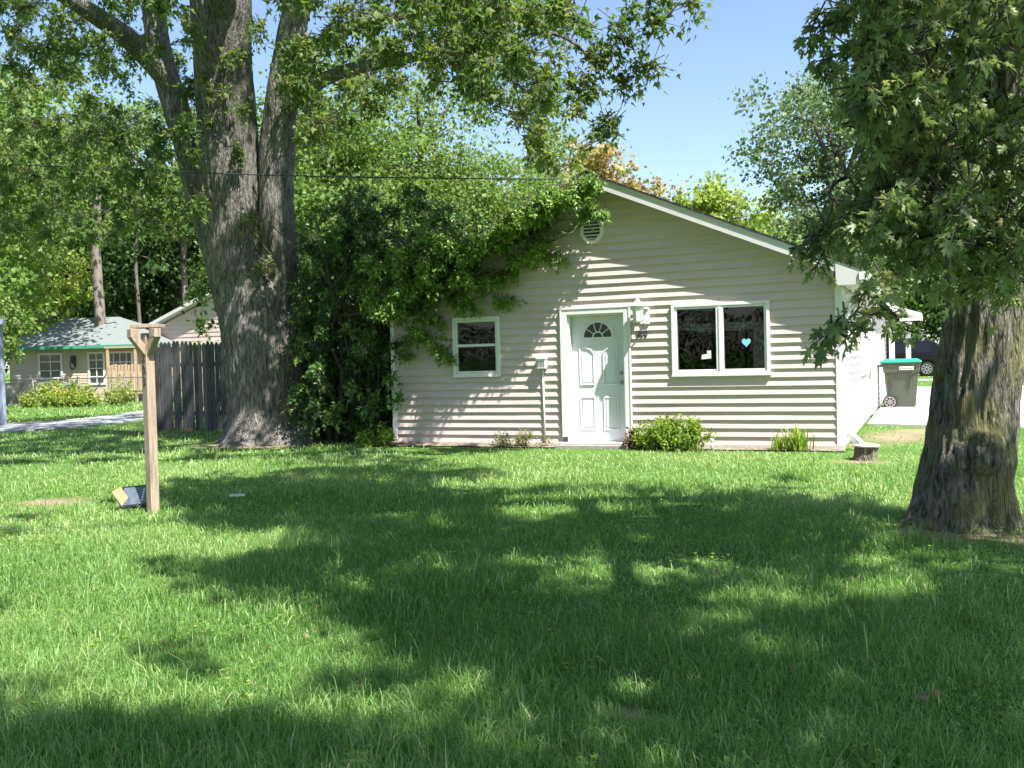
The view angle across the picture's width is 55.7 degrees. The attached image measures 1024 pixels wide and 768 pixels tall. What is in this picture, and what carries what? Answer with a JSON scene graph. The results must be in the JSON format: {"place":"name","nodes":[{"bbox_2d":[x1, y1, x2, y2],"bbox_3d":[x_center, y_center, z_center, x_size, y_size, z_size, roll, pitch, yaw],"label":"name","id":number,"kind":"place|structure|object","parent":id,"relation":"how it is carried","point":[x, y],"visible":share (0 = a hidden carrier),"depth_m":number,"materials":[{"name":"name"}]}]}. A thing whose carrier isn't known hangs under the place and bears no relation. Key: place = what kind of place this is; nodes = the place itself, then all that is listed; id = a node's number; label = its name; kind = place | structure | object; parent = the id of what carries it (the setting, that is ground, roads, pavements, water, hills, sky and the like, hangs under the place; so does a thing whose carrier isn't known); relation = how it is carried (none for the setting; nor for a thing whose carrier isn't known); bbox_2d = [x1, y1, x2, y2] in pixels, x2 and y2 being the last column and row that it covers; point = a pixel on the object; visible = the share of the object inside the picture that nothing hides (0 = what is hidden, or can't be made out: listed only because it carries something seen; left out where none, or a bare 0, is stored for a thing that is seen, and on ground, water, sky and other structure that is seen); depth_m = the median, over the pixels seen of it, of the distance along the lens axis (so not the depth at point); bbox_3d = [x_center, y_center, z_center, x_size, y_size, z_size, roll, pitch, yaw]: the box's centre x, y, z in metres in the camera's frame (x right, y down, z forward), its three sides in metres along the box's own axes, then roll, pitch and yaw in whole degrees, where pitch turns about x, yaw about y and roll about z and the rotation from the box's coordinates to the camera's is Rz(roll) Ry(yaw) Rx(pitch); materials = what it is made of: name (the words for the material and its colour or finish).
{"place":"outdoors","nodes":[
{"label":"outdoors","id":0,"kind":"place"},
{"bbox_2d":[0,411,142,432],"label":"path","id":1,"kind":"structure","parent":0,"point":[67,423],"depth_m":26.03,"materials":[{"name":"grey concrete"}]},
{"bbox_2d":[1,163,573,233],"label":"overhead wire","id":2,"kind":"object","parent":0,"point":[326,176],"visible":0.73,"depth_m":16.17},
{"bbox_2d":[0,0,962,373],"label":"sky","id":3,"kind":"structure","parent":0,"point":[683,132],"materials":[{"name":"blue"}]},
{"bbox_2d":[0,573,1023,767],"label":"grass","id":4,"kind":"structure","parent":0,"point":[309,696],"depth_m":4.17,"materials":[{"name":"green plant"}]},
{"bbox_2d":[0,489,1023,644],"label":"grass","id":5,"kind":"structure","parent":0,"point":[324,595],"depth_m":6.82,"materials":[{"name":"green plant"}]},
{"bbox_2d":[0,374,1023,767],"bbox_3d":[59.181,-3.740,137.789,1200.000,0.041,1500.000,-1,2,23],"label":"ground","id":6,"kind":"structure","parent":0,"point":[890,434],"depth_m":6.89,"materials":[{"name":"green plant"}]},
{"bbox_2d":[0,318,6,425],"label":"blue building","id":7,"kind":"structure","parent":6,"relation":"on","point":[3,420],"depth_m":25.53,"materials":[{"name":"grey"}]},
{"bbox_2d":[0,286,37,367],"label":"young maple","id":8,"kind":"object","parent":6,"relation":"on","point":[11,312],"visible":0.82,"depth_m":33.03,"materials":[{"name":"green plant"}]},
{"bbox_2d":[17,387,41,407],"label":"weed clump","id":9,"kind":"object","parent":6,"relation":"on","point":[26,400],"visible":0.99,"depth_m":38.10,"materials":[{"name":"green plant"}]},
{"bbox_2d":[5,381,70,404],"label":"board screen","id":10,"kind":"object","parent":6,"relation":"on","point":[15,399],"visible":0.22,"depth_m":42.04,"materials":[{"name":"wood"}]},
{"bbox_2d":[34,377,68,405],"bbox_3d":[-18.683,0.363,39.528,2.153,1.316,1.027,0,2,37],"label":"flowering bush","id":11,"kind":"object","parent":6,"relation":"on","point":[52,382],"visible":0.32,"depth_m":39.52,"materials":[{"name":"green plant"}]},
{"bbox_2d":[41,385,62,407],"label":"weed clump","id":12,"kind":"object","parent":6,"relation":"on","point":[46,398],"visible":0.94,"depth_m":38.11,"materials":[{"name":"green plant"}]},
{"bbox_2d":[0,237,104,326],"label":"understorey tree","id":13,"kind":"object","parent":6,"relation":"on","point":[77,291],"visible":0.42,"depth_m":46.76,"materials":[{"name":"green plant"}]},
{"bbox_2d":[19,181,86,322],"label":"bare trunk tree","id":14,"kind":"object","parent":6,"relation":"on","point":[66,232],"visible":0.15,"depth_m":50.29,"materials":[{"name":"green plant"}]},
{"bbox_2d":[29,384,98,407],"bbox_3d":[-17.454,0.514,37.939,3.926,1.031,1.060,-1,2,23],"label":"flower patch","id":15,"kind":"object","parent":6,"relation":"on","point":[70,399],"visible":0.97,"depth_m":37.86,"materials":[{"name":"green plant"}]},
{"bbox_2d":[0,186,128,377],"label":"broadleaf tree","id":16,"kind":"object","parent":6,"relation":"on","point":[78,310],"visible":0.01,"depth_m":52.66,"materials":[{"name":"green plant"}]},
{"bbox_2d":[57,376,87,405],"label":"flowering bush","id":17,"kind":"object","parent":6,"relation":"on","point":[71,385],"visible":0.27,"depth_m":39.29,"materials":[{"name":"green plant"}]},
{"bbox_2d":[0,63,145,345],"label":"broadleaf tree","id":18,"kind":"object","parent":6,"relation":"on","point":[19,277],"visible":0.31,"depth_m":40.15,"materials":[{"name":"green plant"}]},
{"bbox_2d":[0,79,153,336],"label":"broadleaf tree","id":19,"kind":"object","parent":6,"relation":"on","point":[40,107],"visible":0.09,"depth_m":54.22,"materials":[{"name":"green plant"}]},
{"bbox_2d":[74,381,103,406],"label":"weed clump","id":20,"kind":"object","parent":6,"relation":"on","point":[91,399],"visible":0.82,"depth_m":38.09,"materials":[{"name":"green plant"}]},
{"bbox_2d":[44,113,142,325],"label":"bare trunk tree","id":21,"kind":"object","parent":6,"relation":"on","point":[98,292],"visible":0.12,"depth_m":45.69,"materials":[{"name":"brown plant"}]},
{"bbox_2d":[9,317,192,400],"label":"green roof house","id":22,"kind":"structure","parent":6,"relation":"on","point":[65,348],"depth_m":44.09,"materials":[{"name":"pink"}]},
{"bbox_2d":[38,353,62,378],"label":"window","id":23,"kind":"structure","parent":22,"relation":"in","point":[50,365],"depth_m":44.08,"materials":[{"name":"white wood"}]},
{"bbox_2d":[87,352,105,384],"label":"door","id":24,"kind":"structure","parent":22,"relation":"in","point":[95,360],"depth_m":44.01,"materials":[{"name":"white wood"}]},
{"bbox_2d":[109,351,134,389],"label":"window","id":25,"kind":"structure","parent":22,"relation":"in","point":[116,357],"depth_m":43.97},
{"bbox_2d":[5,375,220,405],"bbox_3d":[-18.704,0.339,39.600,20.196,1.122,0.058,-1,2,8],"label":"chain link fence","id":26,"kind":"object","parent":6,"relation":"on","point":[33,382],"visible":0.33,"depth_m":39.44,"materials":[{"name":"metal"}]},
{"bbox_2d":[36,180,194,317],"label":"broadleaf tree","id":27,"kind":"object","parent":6,"relation":"on","point":[112,298],"visible":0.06,"depth_m":53.01,"materials":[{"name":"green plant"}]},
{"bbox_2d":[100,375,139,405],"bbox_3d":[-15.477,0.255,38.178,1.734,1.295,0.700,-1,2,23],"label":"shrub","id":28,"kind":"object","parent":6,"relation":"on","point":[124,397],"visible":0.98,"depth_m":38.10,"materials":[{"name":"green plant"}]},
{"bbox_2d":[112,487,127,504],"bbox_3d":[-4.014,1.174,9.967,0.212,0.227,0.106,-1,2,18],"label":"brick","id":29,"kind":"object","parent":6,"relation":"on","point":[120,496],"visible":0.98,"depth_m":9.94,"materials":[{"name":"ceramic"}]},
{"bbox_2d":[42,97,208,340],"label":"broadleaf tree","id":30,"kind":"object","parent":6,"relation":"on","point":[138,102],"visible":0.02,"depth_m":60.03,"materials":[{"name":"green plant"}]},
{"bbox_2d":[119,484,146,508],"bbox_3d":[-3.876,1.160,9.984,0.315,0.238,0.175,-2,2,0],"label":"mailbox","id":31,"kind":"object","parent":6,"relation":"on","point":[136,494],"visible":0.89,"depth_m":9.96,"materials":[{"name":"grey plastic"}]},
{"bbox_2d":[91,172,183,323],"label":"bare trunk tree","id":32,"kind":"object","parent":6,"relation":"on","point":[136,271],"visible":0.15,"depth_m":49.81,"materials":[{"name":"brown plant"}]},
{"bbox_2d":[94,345,188,401],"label":"deck","id":33,"kind":"structure","parent":6,"relation":"on","point":[134,372],"depth_m":42.16,"materials":[{"name":"brown wood"}]},
{"bbox_2d":[75,193,209,323],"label":"broadleaf tree","id":34,"kind":"object","parent":6,"relation":"on","point":[169,293],"visible":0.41,"depth_m":52.21,"materials":[{"name":"green plant"}]},
{"bbox_2d":[127,324,164,512],"bbox_3d":[-3.637,0.395,9.743,0.324,1.990,0.294,-2,2,0],"label":"mailbox post","id":35,"kind":"object","parent":6,"relation":"on","point":[145,345],"visible":0.95,"depth_m":9.73,"materials":[{"name":"brown wood"}]},
{"bbox_2d":[120,153,188,304],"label":"bare trunk tree","id":36,"kind":"object","parent":6,"relation":"on","point":[184,283],"visible":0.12,"depth_m":51.71,"materials":[{"name":"brown plant"}]},
{"bbox_2d":[92,196,217,340],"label":"broadleaf tree","id":37,"kind":"object","parent":6,"relation":"on","point":[197,253],"depth_m":55.49,"materials":[{"name":"green plant"}]},
{"bbox_2d":[119,108,310,297],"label":"broadleaf tree","id":38,"kind":"object","parent":6,"relation":"on","point":[202,271],"visible":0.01,"depth_m":51.06,"materials":[{"name":"green plant"}]},
{"bbox_2d":[148,292,371,396],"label":"neighbour garage","id":39,"kind":"structure","parent":6,"relation":"on","point":[177,324],"depth_m":45.56,"materials":[{"name":"beige"}]},
{"bbox_2d":[171,351,219,396],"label":"garage door","id":40,"kind":"structure","parent":39,"relation":"in","point":[201,351],"depth_m":45.47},
{"bbox_2d":[171,207,362,350],"bbox_3d":[-5.606,-1.591,23.873,4.983,5.316,5.272,-2,2,-11],"label":"broadleaf tree","id":41,"kind":"object","parent":6,"relation":"on","point":[301,237],"visible":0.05,"depth_m":22.87,"materials":[{"name":"green plant"}]},
{"bbox_2d":[154,336,391,430],"bbox_3d":[-4.841,-0.032,21.113,7.186,2.107,0.168,-1,2,19],"label":"stockade fence","id":42,"kind":"object","parent":6,"relation":"on","point":[207,391],"visible":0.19,"depth_m":21.86,"materials":[{"name":"grey wood"}]},
{"bbox_2d":[255,29,455,320],"bbox_3d":[-5.868,-5.797,32.794,8.991,13.266,10.713,-2,2,-23],"label":"broadleaf tree","id":43,"kind":"object","parent":6,"relation":"on","point":[312,196],"visible":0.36,"depth_m":31.45,"materials":[{"name":"green plant"}]},
{"bbox_2d":[0,0,713,446],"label":"maple tree","id":44,"kind":"object","parent":6,"relation":"on","point":[250,278],"visible":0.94,"depth_m":16.72,"materials":[{"name":"green plant"}]},
{"bbox_2d":[243,180,472,445],"bbox_3d":[-2.677,-1.309,18.141,5.410,5.142,3.240,-1,2,23],"label":"overgrown shrub","id":45,"kind":"object","parent":6,"relation":"on","point":[324,378],"visible":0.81,"depth_m":17.36,"materials":[{"name":"green plant"}]},
{"bbox_2d":[353,421,396,446],"bbox_3d":[-2.359,0.936,16.727,0.810,0.587,0.432,-1,2,11],"label":"garden weed","id":46,"kind":"object","parent":6,"relation":"on","point":[384,440],"visible":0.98,"depth_m":16.69,"materials":[{"name":"green plant"}]},
{"bbox_2d":[271,32,538,267],"bbox_3d":[-3.548,-6.187,35.693,10.364,13.771,12.049,-1,2,23],"label":"broadleaf tree","id":47,"kind":"object","parent":6,"relation":"on","point":[417,99],"visible":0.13,"depth_m":34.94,"materials":[{"name":"green plant"}]},
{"bbox_2d":[404,132,518,235],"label":"broadleaf tree","id":48,"kind":"object","parent":6,"relation":"on","point":[482,142],"visible":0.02,"depth_m":55.24,"materials":[{"name":"green plant"}]},
{"bbox_2d":[374,441,558,446],"bbox_3d":[-0.832,1.010,16.261,3.400,0.043,0.350,-1,2,23],"label":"mulch bed","id":49,"kind":"object","parent":6,"relation":"on","point":[406,443],"visible":0.82,"depth_m":16.31,"materials":[{"name":"beige concrete"}]},
{"bbox_2d":[490,427,556,447],"bbox_3d":[0.156,0.888,15.763,1.204,0.384,0.323,-1,2,23],"label":"garden weed","id":50,"kind":"object","parent":49,"relation":"on","point":[518,441],"visible":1,"depth_m":15.77,"materials":[{"name":"green plant"}]},
{"bbox_2d":[0,451,1002,756],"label":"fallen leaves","id":51,"kind":"object","parent":6,"relation":"on","point":[598,579],"visible":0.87,"depth_m":6.14,"materials":[{"name":"brown plant"}]},
{"bbox_2d":[401,135,608,238],"bbox_3d":[-0.683,-4.328,37.442,9.858,9.811,10.584,-1,2,23],"label":"broadleaf tree","id":52,"kind":"object","parent":6,"relation":"on","point":[497,164],"visible":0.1,"depth_m":34.68,"materials":[{"name":"green plant"}]},
{"bbox_2d":[0,440,1023,533],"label":"grass","id":53,"kind":"structure","parent":6,"relation":"on","point":[709,480],"depth_m":11.08,"materials":[{"name":"green plant"}]},
{"bbox_2d":[229,494,244,495],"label":"litter","id":54,"kind":"object","parent":53,"relation":"on","point":[237,495],"visible":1,"depth_m":10.54,"materials":[{"name":"white paper"}]},
{"bbox_2d":[0,419,1023,471],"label":"grass","id":55,"kind":"structure","parent":6,"relation":"on","point":[96,444],"depth_m":16.92,"materials":[{"name":"green plant"}]},
{"bbox_2d":[183,428,194,431],"bbox_3d":[-7.120,1.011,21.335,0.240,0.070,0.100,-1,2,12],"label":"brick","id":56,"kind":"object","parent":55,"relation":"on","point":[188,429],"visible":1,"depth_m":21.29,"materials":[{"name":"ceramic"}]},
{"bbox_2d":[0,453,1023,767],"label":"clover","id":57,"kind":"object","parent":6,"relation":"on","point":[496,591],"visible":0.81,"depth_m":6.40,"materials":[{"name":"green plant"}]},
{"bbox_2d":[492,106,602,212],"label":"broadleaf tree","id":58,"kind":"object","parent":6,"relation":"on","point":[556,134],"visible":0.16,"depth_m":42.50,"materials":[{"name":"green plant"}]},
{"bbox_2d":[555,444,630,448],"bbox_3d":[1.322,0.996,15.347,1.240,0.060,0.320,-1,2,23],"label":"door pad","id":59,"kind":"object","parent":6,"relation":"on","point":[590,446],"depth_m":15.28,"materials":[{"name":"concrete"}]},
{"bbox_2d":[551,135,693,199],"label":"broadleaf tree","id":60,"kind":"object","parent":6,"relation":"on","point":[599,165],"visible":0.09,"depth_m":45.61,"materials":[{"name":"orange plant"}]},
{"bbox_2d":[375,170,922,445],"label":"house","id":61,"kind":"structure","parent":6,"relation":"on","point":[737,312],"depth_m":15.28,"materials":[{"name":"beige plastic"}]},
{"bbox_2d":[339,170,610,435],"bbox_3d":[-0.983,-1.122,16.160,5.721,4.255,1.668,-1,2,23],"label":"climbing vine","id":62,"kind":"object","parent":61,"relation":"attached to","point":[516,224],"visible":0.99,"depth_m":15.84,"materials":[{"name":"green plant"}]},
{"bbox_2d":[452,316,501,377],"bbox_3d":[-0.581,-0.621,16.307,0.880,1.008,0.160,-1,2,23],"label":"window","id":63,"kind":"structure","parent":61,"relation":"in","point":[456,340],"depth_m":16.30,"materials":[{"name":"plastic"}]},
{"bbox_2d":[535,357,547,442],"bbox_3d":[0.501,0.266,15.778,0.174,1.410,0.130,-1,2,23],"label":"meter box","id":64,"kind":"object","parent":61,"relation":"attached to","point":[542,363],"visible":0.98,"depth_m":15.75,"materials":[{"name":"paint"}]},
{"bbox_2d":[559,216,590,234],"bbox_3d":[1.021,-2.572,15.415,0.618,0.365,0.103,-1,2,26],"label":"cable","id":65,"kind":"object","parent":61,"relation":"attached to","point":[576,226],"visible":0.27,"depth_m":15.47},
{"bbox_2d":[559,305,632,443],"bbox_3d":[1.362,-0.139,15.505,1.260,2.182,0.265,-1,2,23],"label":"door","id":66,"kind":"structure","parent":61,"relation":"in","point":[599,389],"depth_m":15.59,"materials":[{"name":"paint"}]},
{"bbox_2d":[631,294,649,323],"bbox_3d":[1.976,-1.158,15.036,0.213,0.463,0.315,0,2,39],"label":"wall lantern","id":67,"kind":"object","parent":61,"relation":"attached to","point":[639,312],"depth_m":14.97,"materials":[{"name":"white glass"}]},
{"bbox_2d":[637,331,646,336],"bbox_3d":[2.030,-0.781,15.132,0.173,0.091,0.012,-1,2,23],"label":"house number","id":68,"kind":"object","parent":61,"relation":"attached to","point":[643,334],"visible":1,"depth_m":15.12,"materials":[{"name":"paint"}]},
{"bbox_2d":[671,300,771,376],"bbox_3d":[3.186,-0.681,14.752,1.500,1.115,0.282,-1,2,23],"label":"window","id":69,"kind":"structure","parent":61,"relation":"in","point":[761,332],"depth_m":14.64,"materials":[{"name":"plastic"}]},
{"bbox_2d":[860,315,869,375],"bbox_3d":[6.795,-0.739,18.724,0.095,1.110,2.140,-1,2,23],"label":"window","id":70,"kind":"structure","parent":61,"relation":"in","point":[865,359],"depth_m":18.69,"materials":[{"name":"plastic"}]},
{"bbox_2d":[869,316,875,414],"bbox_3d":[7.877,-0.418,21.212,0.070,2.100,1.300,-1,2,23],"label":"door","id":71,"kind":"structure","parent":61,"relation":"in","point":[872,335],"depth_m":21.49,"materials":[{"name":"paint"}]},
{"bbox_2d":[669,167,788,236],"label":"broadleaf tree","id":72,"kind":"object","parent":6,"relation":"on","point":[714,199],"visible":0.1,"depth_m":43.18,"materials":[{"name":"green plant"}]},
{"bbox_2d":[630,445,846,450],"bbox_3d":[3.329,0.947,14.482,3.150,0.043,0.332,-1,2,23],"label":"mulch bed","id":73,"kind":"object","parent":6,"relation":"on","point":[768,447],"visible":0.61,"depth_m":14.35,"materials":[{"name":"beige concrete"}]},
{"bbox_2d":[620,427,641,449],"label":"dead weed","id":74,"kind":"object","parent":73,"relation":"on","point":[626,442],"visible":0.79,"depth_m":14.95,"materials":[{"name":"brown plant"}]},
{"bbox_2d":[629,419,654,449],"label":"leafy bush","id":75,"kind":"object","parent":73,"relation":"on","point":[636,431],"visible":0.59,"depth_m":14.86,"materials":[{"name":"green plant"}]},
{"bbox_2d":[632,412,719,452],"bbox_3d":[2.487,0.748,14.610,1.340,0.665,0.651,-1,2,23],"label":"leafy bush","id":76,"kind":"object","parent":73,"relation":"on","point":[669,435],"visible":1,"depth_m":14.49,"materials":[{"name":"green plant"}]},
{"bbox_2d":[770,435,787,449],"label":"strap leaf plant","id":77,"kind":"object","parent":73,"relation":"on","point":[779,444],"visible":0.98,"depth_m":14.13,"materials":[{"name":"green plant"}]},
{"bbox_2d":[773,424,814,449],"bbox_3d":[4.180,0.751,14.031,0.610,0.398,0.767,-3,2,-34],"label":"strap leaf plant","id":78,"kind":"object","parent":73,"relation":"on","point":[795,441],"visible":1,"depth_m":14.01,"materials":[{"name":"green plant"}]},
{"bbox_2d":[733,204,803,244],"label":"broadleaf tree","id":79,"kind":"object","parent":6,"relation":"on","point":[779,222],"visible":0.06,"depth_m":48.01,"materials":[{"name":"green plant"}]},
{"bbox_2d":[739,219,802,244],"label":"broadleaf tree","id":80,"kind":"object","parent":6,"relation":"on","point":[764,226],"depth_m":41.39,"materials":[{"name":"green plant"}]},
{"bbox_2d":[719,62,940,293],"bbox_3d":[9.932,-4.677,28.991,8.164,10.392,6.704,-2,2,-30],"label":"broadleaf tree","id":81,"kind":"object","parent":6,"relation":"on","point":[834,158],"visible":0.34,"depth_m":28.82,"materials":[{"name":"green plant"}]},
{"bbox_2d":[851,444,880,460],"bbox_3d":[4.672,0.920,12.788,0.447,0.240,0.380,-1,2,23],"label":"tree stump","id":82,"kind":"object","parent":6,"relation":"on","point":[866,452],"visible":0.88,"depth_m":12.67,"materials":[{"name":"grey plant"}]},
{"bbox_2d":[797,227,941,326],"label":"broadleaf tree","id":83,"kind":"object","parent":6,"relation":"on","point":[894,284],"visible":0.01,"depth_m":67.54,"materials":[{"name":"green plant"}]},
{"bbox_2d":[857,252,945,342],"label":"broadleaf tree","id":84,"kind":"object","parent":6,"relation":"on","point":[932,324],"visible":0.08,"depth_m":70.14,"materials":[{"name":"green plant"}]},
{"bbox_2d":[786,0,1023,534],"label":"maple tree","id":85,"kind":"object","parent":6,"relation":"on","point":[941,169],"visible":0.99,"depth_m":5.94,"materials":[{"name":"green plant"}]},
{"bbox_2d":[886,339,937,375],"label":"parked car","id":86,"kind":"object","parent":6,"relation":"on","point":[924,352],"visible":0.37,"depth_m":49.39,"materials":[{"name":"black paint"}]},
{"bbox_2d":[6,376,1023,424],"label":"grass","id":87,"kind":"structure","parent":0,"point":[114,409],"depth_m":33.28,"materials":[{"name":"green plant"}]},
{"bbox_2d":[867,386,1023,427],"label":"driveway","id":88,"kind":"structure","parent":0,"point":[908,416],"depth_m":20.69,"materials":[{"name":"concrete"}]},
{"bbox_2d":[877,358,921,406],"bbox_3d":[9.447,-0.017,23.597,0.994,1.190,0.861,-1,2,23],"label":"wheeled bin","id":89,"kind":"object","parent":88,"relation":"on","point":[901,379],"visible":0.99,"depth_m":23.28,"materials":[{"name":"plastic"}]}
]}

